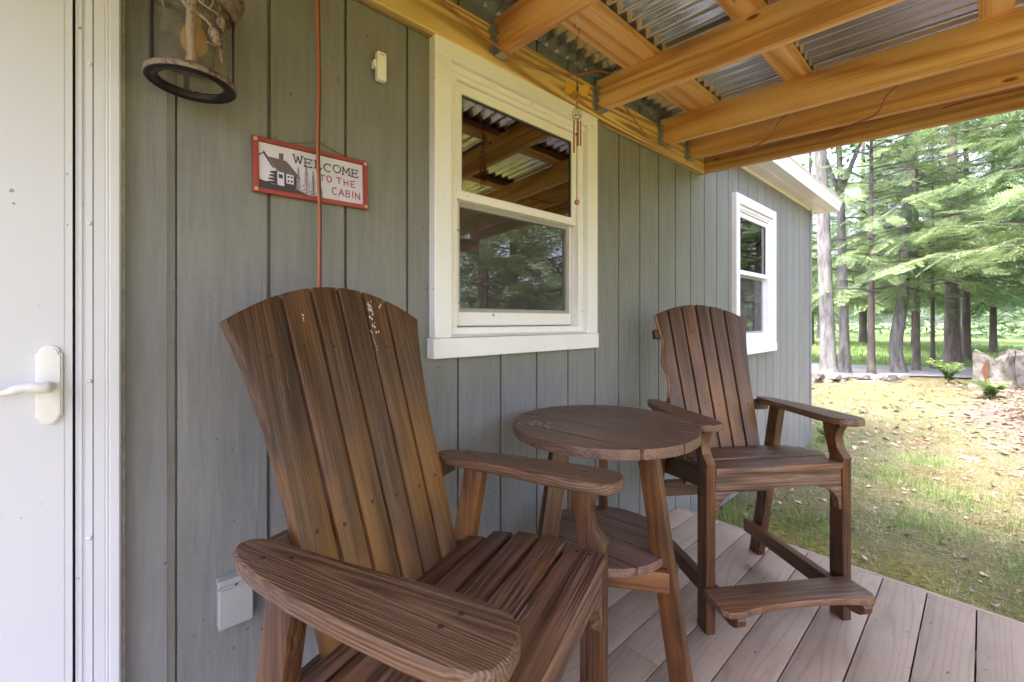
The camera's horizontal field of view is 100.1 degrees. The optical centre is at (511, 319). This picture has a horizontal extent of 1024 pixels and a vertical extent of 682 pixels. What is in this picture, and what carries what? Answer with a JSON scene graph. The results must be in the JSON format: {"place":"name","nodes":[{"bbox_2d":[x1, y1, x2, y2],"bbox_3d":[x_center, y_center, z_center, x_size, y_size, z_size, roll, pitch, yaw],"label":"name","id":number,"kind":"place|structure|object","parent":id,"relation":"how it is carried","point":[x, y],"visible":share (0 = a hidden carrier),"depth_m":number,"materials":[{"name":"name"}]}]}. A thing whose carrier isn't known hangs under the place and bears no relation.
{"place":"outdoors","nodes":[
{"label":"outdoors","id":0,"kind":"place"},
{"bbox_2d":[716,323,1023,681],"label":"ground","id":1,"kind":"structure","parent":0,"point":[949,451],"depth_m":3.43,"materials":[{"name":"green plant"}]},
{"bbox_2d":[0,0,842,681],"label":"cabin","id":2,"kind":"object","parent":1,"relation":"on","point":[150,240],"visible":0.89,"depth_m":1.11,"materials":[{"name":"paint"}]},
{"bbox_2d":[0,0,72,681],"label":"door","id":3,"kind":"structure","parent":2,"relation":"in","point":[36,36],"depth_m":0.83,"materials":[{"name":"white plastic"}]},
{"bbox_2d":[142,0,244,103],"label":"wall lantern","id":4,"kind":"object","parent":2,"relation":"attached to","point":[189,36],"depth_m":0.95,"materials":[{"name":"brown metal"}]},
{"bbox_2d":[216,572,253,630],"bbox_3d":[-0.689,0.695,1.069,0.074,0.117,0.036,0,0,-42],"label":"outlet box","id":5,"kind":"object","parent":2,"relation":"attached to","point":[235,598],"visible":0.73,"depth_m":1.05,"materials":[{"name":"white plastic"}]},
{"bbox_2d":[371,51,386,83],"bbox_3d":[-0.411,-0.781,1.327,0.038,0.088,0.030,0,0,-42],"label":"wall sensor","id":6,"kind":"object","parent":2,"relation":"attached to","point":[379,63],"depth_m":1.32,"materials":[{"name":"white plastic"}]},
{"bbox_2d":[427,34,598,358],"bbox_3d":[0.006,-0.406,1.814,0.913,1.135,0.210,0,0,-42],"label":"window","id":7,"kind":"structure","parent":2,"relation":"in","point":[512,252],"depth_m":1.72,"materials":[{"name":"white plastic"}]},
{"bbox_2d":[357,0,1023,174],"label":"porch roof","id":8,"kind":"structure","parent":2,"relation":"attached to","point":[718,85],"depth_m":1.75,"materials":[{"name":"brown wood"}]},
{"bbox_2d":[316,0,321,286],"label":"hanging cord","id":9,"kind":"object","parent":8,"relation":"hanging from","point":[318,117],"visible":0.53,"depth_m":1.18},
{"bbox_2d":[564,17,589,204],"bbox_3d":[0.241,-0.771,1.578,0.097,0.696,0.035,0,0,5],"label":"wind chime","id":10,"kind":"object","parent":8,"relation":"hanging from","point":[571,88],"visible":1,"depth_m":1.58,"materials":[{"name":"brown metal"}]},
{"bbox_2d":[440,0,1023,156],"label":"overhead cord","id":11,"kind":"object","parent":8,"relation":"attached to","point":[547,69],"visible":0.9,"depth_m":1.83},
{"bbox_2d":[732,192,776,354],"bbox_3d":[1.978,-0.343,3.535,0.922,1.227,0.101,0,0,-42],"label":"window","id":12,"kind":"structure","parent":2,"relation":"in","point":[753,223],"depth_m":3.59,"materials":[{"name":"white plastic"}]},
{"bbox_2d":[516,507,1023,681],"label":"porch deck","id":13,"kind":"structure","parent":1,"relation":"on","point":[821,644],"depth_m":1.56,"materials":[{"name":"grey wood"}]},
{"bbox_2d":[219,287,624,681],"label":"porch chair","id":14,"kind":"object","parent":13,"relation":"on","point":[370,564],"visible":1,"depth_m":0.87,"materials":[{"name":"brown wood"}]},
{"bbox_2d":[513,405,701,681],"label":"side table","id":15,"kind":"object","parent":13,"relation":"on","point":[641,555],"visible":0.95,"depth_m":1.32,"materials":[{"name":"brown wood"}]},
{"bbox_2d":[647,305,874,634],"bbox_3d":[0.977,0.538,1.833,0.704,1.230,0.741,0,0,-8],"label":"porch chair","id":16,"kind":"object","parent":13,"relation":"on","point":[704,362],"visible":0.93,"depth_m":1.72,"materials":[{"name":"brown wood"}]},
{"bbox_2d":[813,421,825,440],"bbox_3d":[3.447,1.226,4.717,0.245,0.235,0.303,0,0,-42],"label":"weed","id":17,"kind":"object","parent":1,"relation":"on","point":[821,426],"visible":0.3,"depth_m":4.72,"materials":[{"name":"green plant"}]},
{"bbox_2d":[814,149,839,372],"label":"pale tree","id":18,"kind":"object","parent":1,"relation":"on","point":[828,358],"visible":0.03,"depth_m":10.36,"materials":[{"name":"grey plant"}]},
{"bbox_2d":[806,165,858,338],"bbox_3d":[23.243,-8.091,31.483,6.789,19.000,6.789,0,0,-20],"label":"hemlock tree","id":19,"kind":"object","parent":1,"relation":"on","point":[818,333],"visible":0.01,"depth_m":31.48,"materials":[{"name":"green plant"}]},
{"bbox_2d":[794,152,889,344],"bbox_3d":[15.862,-6.079,22.707,7.078,15.000,6.761,0,0,-42],"label":"hemlock tree","id":20,"kind":"object","parent":1,"relation":"on","point":[814,233],"visible":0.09,"depth_m":22.38,"materials":[{"name":"green plant"}]},
{"bbox_2d":[801,139,891,374],"bbox_3d":[7.869,-3.865,11.200,6.115,10.570,7.552,0,0,-42],"label":"pale tree","id":21,"kind":"object","parent":1,"relation":"on","point":[844,360],"visible":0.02,"depth_m":10.76,"materials":[{"name":"grey plant"}]},
{"bbox_2d":[812,371,908,383],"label":"stone wall","id":22,"kind":"structure","parent":1,"relation":"on","point":[825,377],"depth_m":9.03,"materials":[{"name":"grey stone"}]},
{"bbox_2d":[812,195,910,316],"bbox_3d":[8.675,-4.058,14.327,6.421,11.000,5.565,0,0,-6],"label":"hemlock tree","id":23,"kind":"object","parent":1,"relation":"on","point":[814,277],"visible":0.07,"depth_m":13.27,"materials":[{"name":"green plant"}]},
{"bbox_2d":[715,434,1023,600],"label":"grass tufts","id":24,"kind":"object","parent":1,"relation":"on","point":[813,441],"visible":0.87,"depth_m":2.94,"materials":[{"name":"green plant"}]},
{"bbox_2d":[723,380,1023,651],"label":"dry straw","id":25,"kind":"object","parent":1,"relation":"on","point":[972,600],"visible":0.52,"depth_m":3.04,"materials":[{"name":"plant"}]},
{"bbox_2d":[812,141,941,343],"bbox_3d":[20.017,-8.082,24.379,6.647,19.000,6.603,0,0,4],"label":"hemlock tree","id":26,"kind":"object","parent":1,"relation":"on","point":[863,317],"visible":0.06,"depth_m":24.17,"materials":[{"name":"green plant"}]},
{"bbox_2d":[735,384,1023,612],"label":"dark debris","id":27,"kind":"object","parent":1,"relation":"on","point":[916,520],"visible":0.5,"depth_m":2.92,"materials":[{"name":"brown plant"}]},
{"bbox_2d":[743,385,1023,606],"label":"leaf litter","id":28,"kind":"object","parent":1,"relation":"on","point":[980,572],"visible":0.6,"depth_m":3.29,"materials":[{"name":"brown plant"}]},
{"bbox_2d":[888,131,915,372],"bbox_3d":[10.214,-5.558,10.591,6.315,13.940,5.525,0,0,-42],"label":"pale tree","id":29,"kind":"object","parent":1,"relation":"on","point":[897,360],"visible":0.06,"depth_m":10.70,"materials":[{"name":"grey plant"}]},
{"bbox_2d":[812,120,1011,373],"bbox_3d":[8.867,-3.058,11.014,4.350,9.000,5.218,0,0,-42],"label":"hemlock tree","id":30,"kind":"object","parent":1,"relation":"on","point":[871,301],"visible":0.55,"depth_m":10.29,"materials":[{"name":"green plant"}]},
{"bbox_2d":[812,339,1023,367],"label":"grass","id":31,"kind":"structure","parent":1,"relation":"on","point":[925,355],"depth_m":18.06,"materials":[{"name":"green plant"}]},
{"bbox_2d":[812,378,1023,461],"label":"fallen leaves","id":32,"kind":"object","parent":1,"relation":"on","point":[936,435],"depth_m":5.74,"materials":[{"name":"brown plant"}]},
{"bbox_2d":[814,208,1023,339],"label":"wood","id":33,"kind":"object","parent":1,"relation":"on","point":[982,323],"visible":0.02,"depth_m":34.47,"materials":[{"name":"green plant"}]},
{"bbox_2d":[816,118,1023,363],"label":"hemlock tree","id":34,"kind":"object","parent":1,"relation":"on","point":[952,346],"visible":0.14,"depth_m":13.21,"materials":[{"name":"green plant"}]},
{"bbox_2d":[831,120,1023,369],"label":"hemlock tree","id":35,"kind":"object","parent":1,"relation":"on","point":[916,294],"visible":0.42,"depth_m":10.98,"materials":[{"name":"green plant"}]},
{"bbox_2d":[833,119,1023,314],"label":"hemlock tree","id":36,"kind":"object","parent":1,"relation":"on","point":[988,300],"visible":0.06,"depth_m":17.66,"materials":[{"name":"green plant"}]},
{"bbox_2d":[847,109,1023,290],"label":"hemlock tree","id":37,"kind":"object","parent":1,"relation":"on","point":[1007,197],"visible":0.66,"depth_m":8.66,"materials":[{"name":"green plant"}]},
{"bbox_2d":[848,114,1023,361],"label":"hemlock tree","id":38,"kind":"object","parent":1,"relation":"on","point":[966,329],"visible":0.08,"depth_m":13.79,"materials":[{"name":"green plant"}]},
{"bbox_2d":[848,133,1023,345],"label":"hemlock tree","id":39,"kind":"object","parent":1,"relation":"on","point":[886,311],"visible":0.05,"depth_m":21.93,"materials":[{"name":"green plant"}]},
{"bbox_2d":[858,126,1017,367],"bbox_3d":[11.726,-3.095,11.916,4.126,9.000,3.286,0,0,-42],"label":"hemlock tree","id":40,"kind":"object","parent":1,"relation":"on","point":[932,327],"visible":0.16,"depth_m":11.82,"materials":[{"name":"green plant"}]},
{"bbox_2d":[852,380,1023,485],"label":"leaf litter mound","id":41,"kind":"object","parent":1,"relation":"on","point":[981,410],"visible":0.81,"depth_m":6.03,"materials":[{"name":"plant"}]},
{"bbox_2d":[925,358,965,382],"bbox_3d":[8.823,1.043,8.739,0.625,0.473,0.595,0,0,-42],"label":"fern","id":42,"kind":"object","parent":1,"relation":"on","point":[948,375],"visible":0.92,"depth_m":8.67,"materials":[{"name":"green plant"}]},
{"bbox_2d":[876,111,1023,352],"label":"hemlock tree","id":43,"kind":"object","parent":1,"relation":"on","point":[993,340],"visible":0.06,"depth_m":17.68,"materials":[{"name":"green plant"}]},
{"bbox_2d":[920,125,1023,343],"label":"hemlock tree","id":44,"kind":"object","parent":1,"relation":"on","point":[972,220],"visible":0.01,"depth_m":24.72,"materials":[{"name":"green plant"}]},
{"bbox_2d":[930,113,1023,288],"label":"hemlock tree","id":45,"kind":"object","parent":1,"relation":"on","point":[999,212],"visible":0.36,"depth_m":9.35,"materials":[{"name":"green plant"}]},
{"bbox_2d":[937,111,1023,314],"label":"hemlock tree","id":46,"kind":"object","parent":1,"relation":"on","point":[1006,307],"visible":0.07,"depth_m":16.31,"materials":[{"name":"green plant"}]},
{"bbox_2d":[969,378,1012,399],"bbox_3d":[7.887,1.146,7.081,0.480,0.338,0.505,0,0,-42],"label":"fern","id":47,"kind":"object","parent":1,"relation":"on","point":[989,390],"visible":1,"depth_m":7.04,"materials":[{"name":"green plant"}]},
{"bbox_2d":[966,349,1017,388],"bbox_3d":[9.091,0.931,8.112,0.720,0.752,0.710,0,0,-42],"label":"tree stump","id":48,"kind":"object","parent":1,"relation":"on","point":[1001,369],"visible":0.75,"depth_m":7.94,"materials":[{"name":"grey stone"}]},
{"bbox_2d":[1006,347,1023,386],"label":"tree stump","id":49,"kind":"object","parent":1,"relation":"on","point":[1019,365],"visible":0.34,"depth_m":8.22,"materials":[{"name":"grey stone"}]},
{"bbox_2d":[812,363,972,377],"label":"road","id":50,"kind":"structure","parent":0,"point":[928,371],"depth_m":11.06,"materials":[{"name":"grey asphalt"}]},
{"bbox_2d":[792,115,1023,323],"label":"sky","id":51,"kind":"structure","parent":0,"point":[796,158],"materials":[{"name":"white"}]},
{"bbox_3d":[-0.543,-0.509,1.217,0.007,0.013,0.016,0,0,-42],"label":"sign hook","id":52,"kind":"object","parent":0,"visible":0},
{"bbox_2d":[251,134,367,209],"bbox_3d":[-0.554,-0.418,1.202,0.305,0.171,0.014,-1,1,-42],"label":"welcome sign","id":53,"kind":"object","parent":52,"relation":"hanging from","point":[281,168],"visible":0.92,"depth_m":1.18,"materials":[{"name":"white wood"}]},
{"bbox_2d":[277,171,293,185],"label":"picture door","id":54,"kind":"structure","parent":53,"relation":"in","point":[280,181],"depth_m":1.15,"materials":[{"name":"white paint"}]}
]}

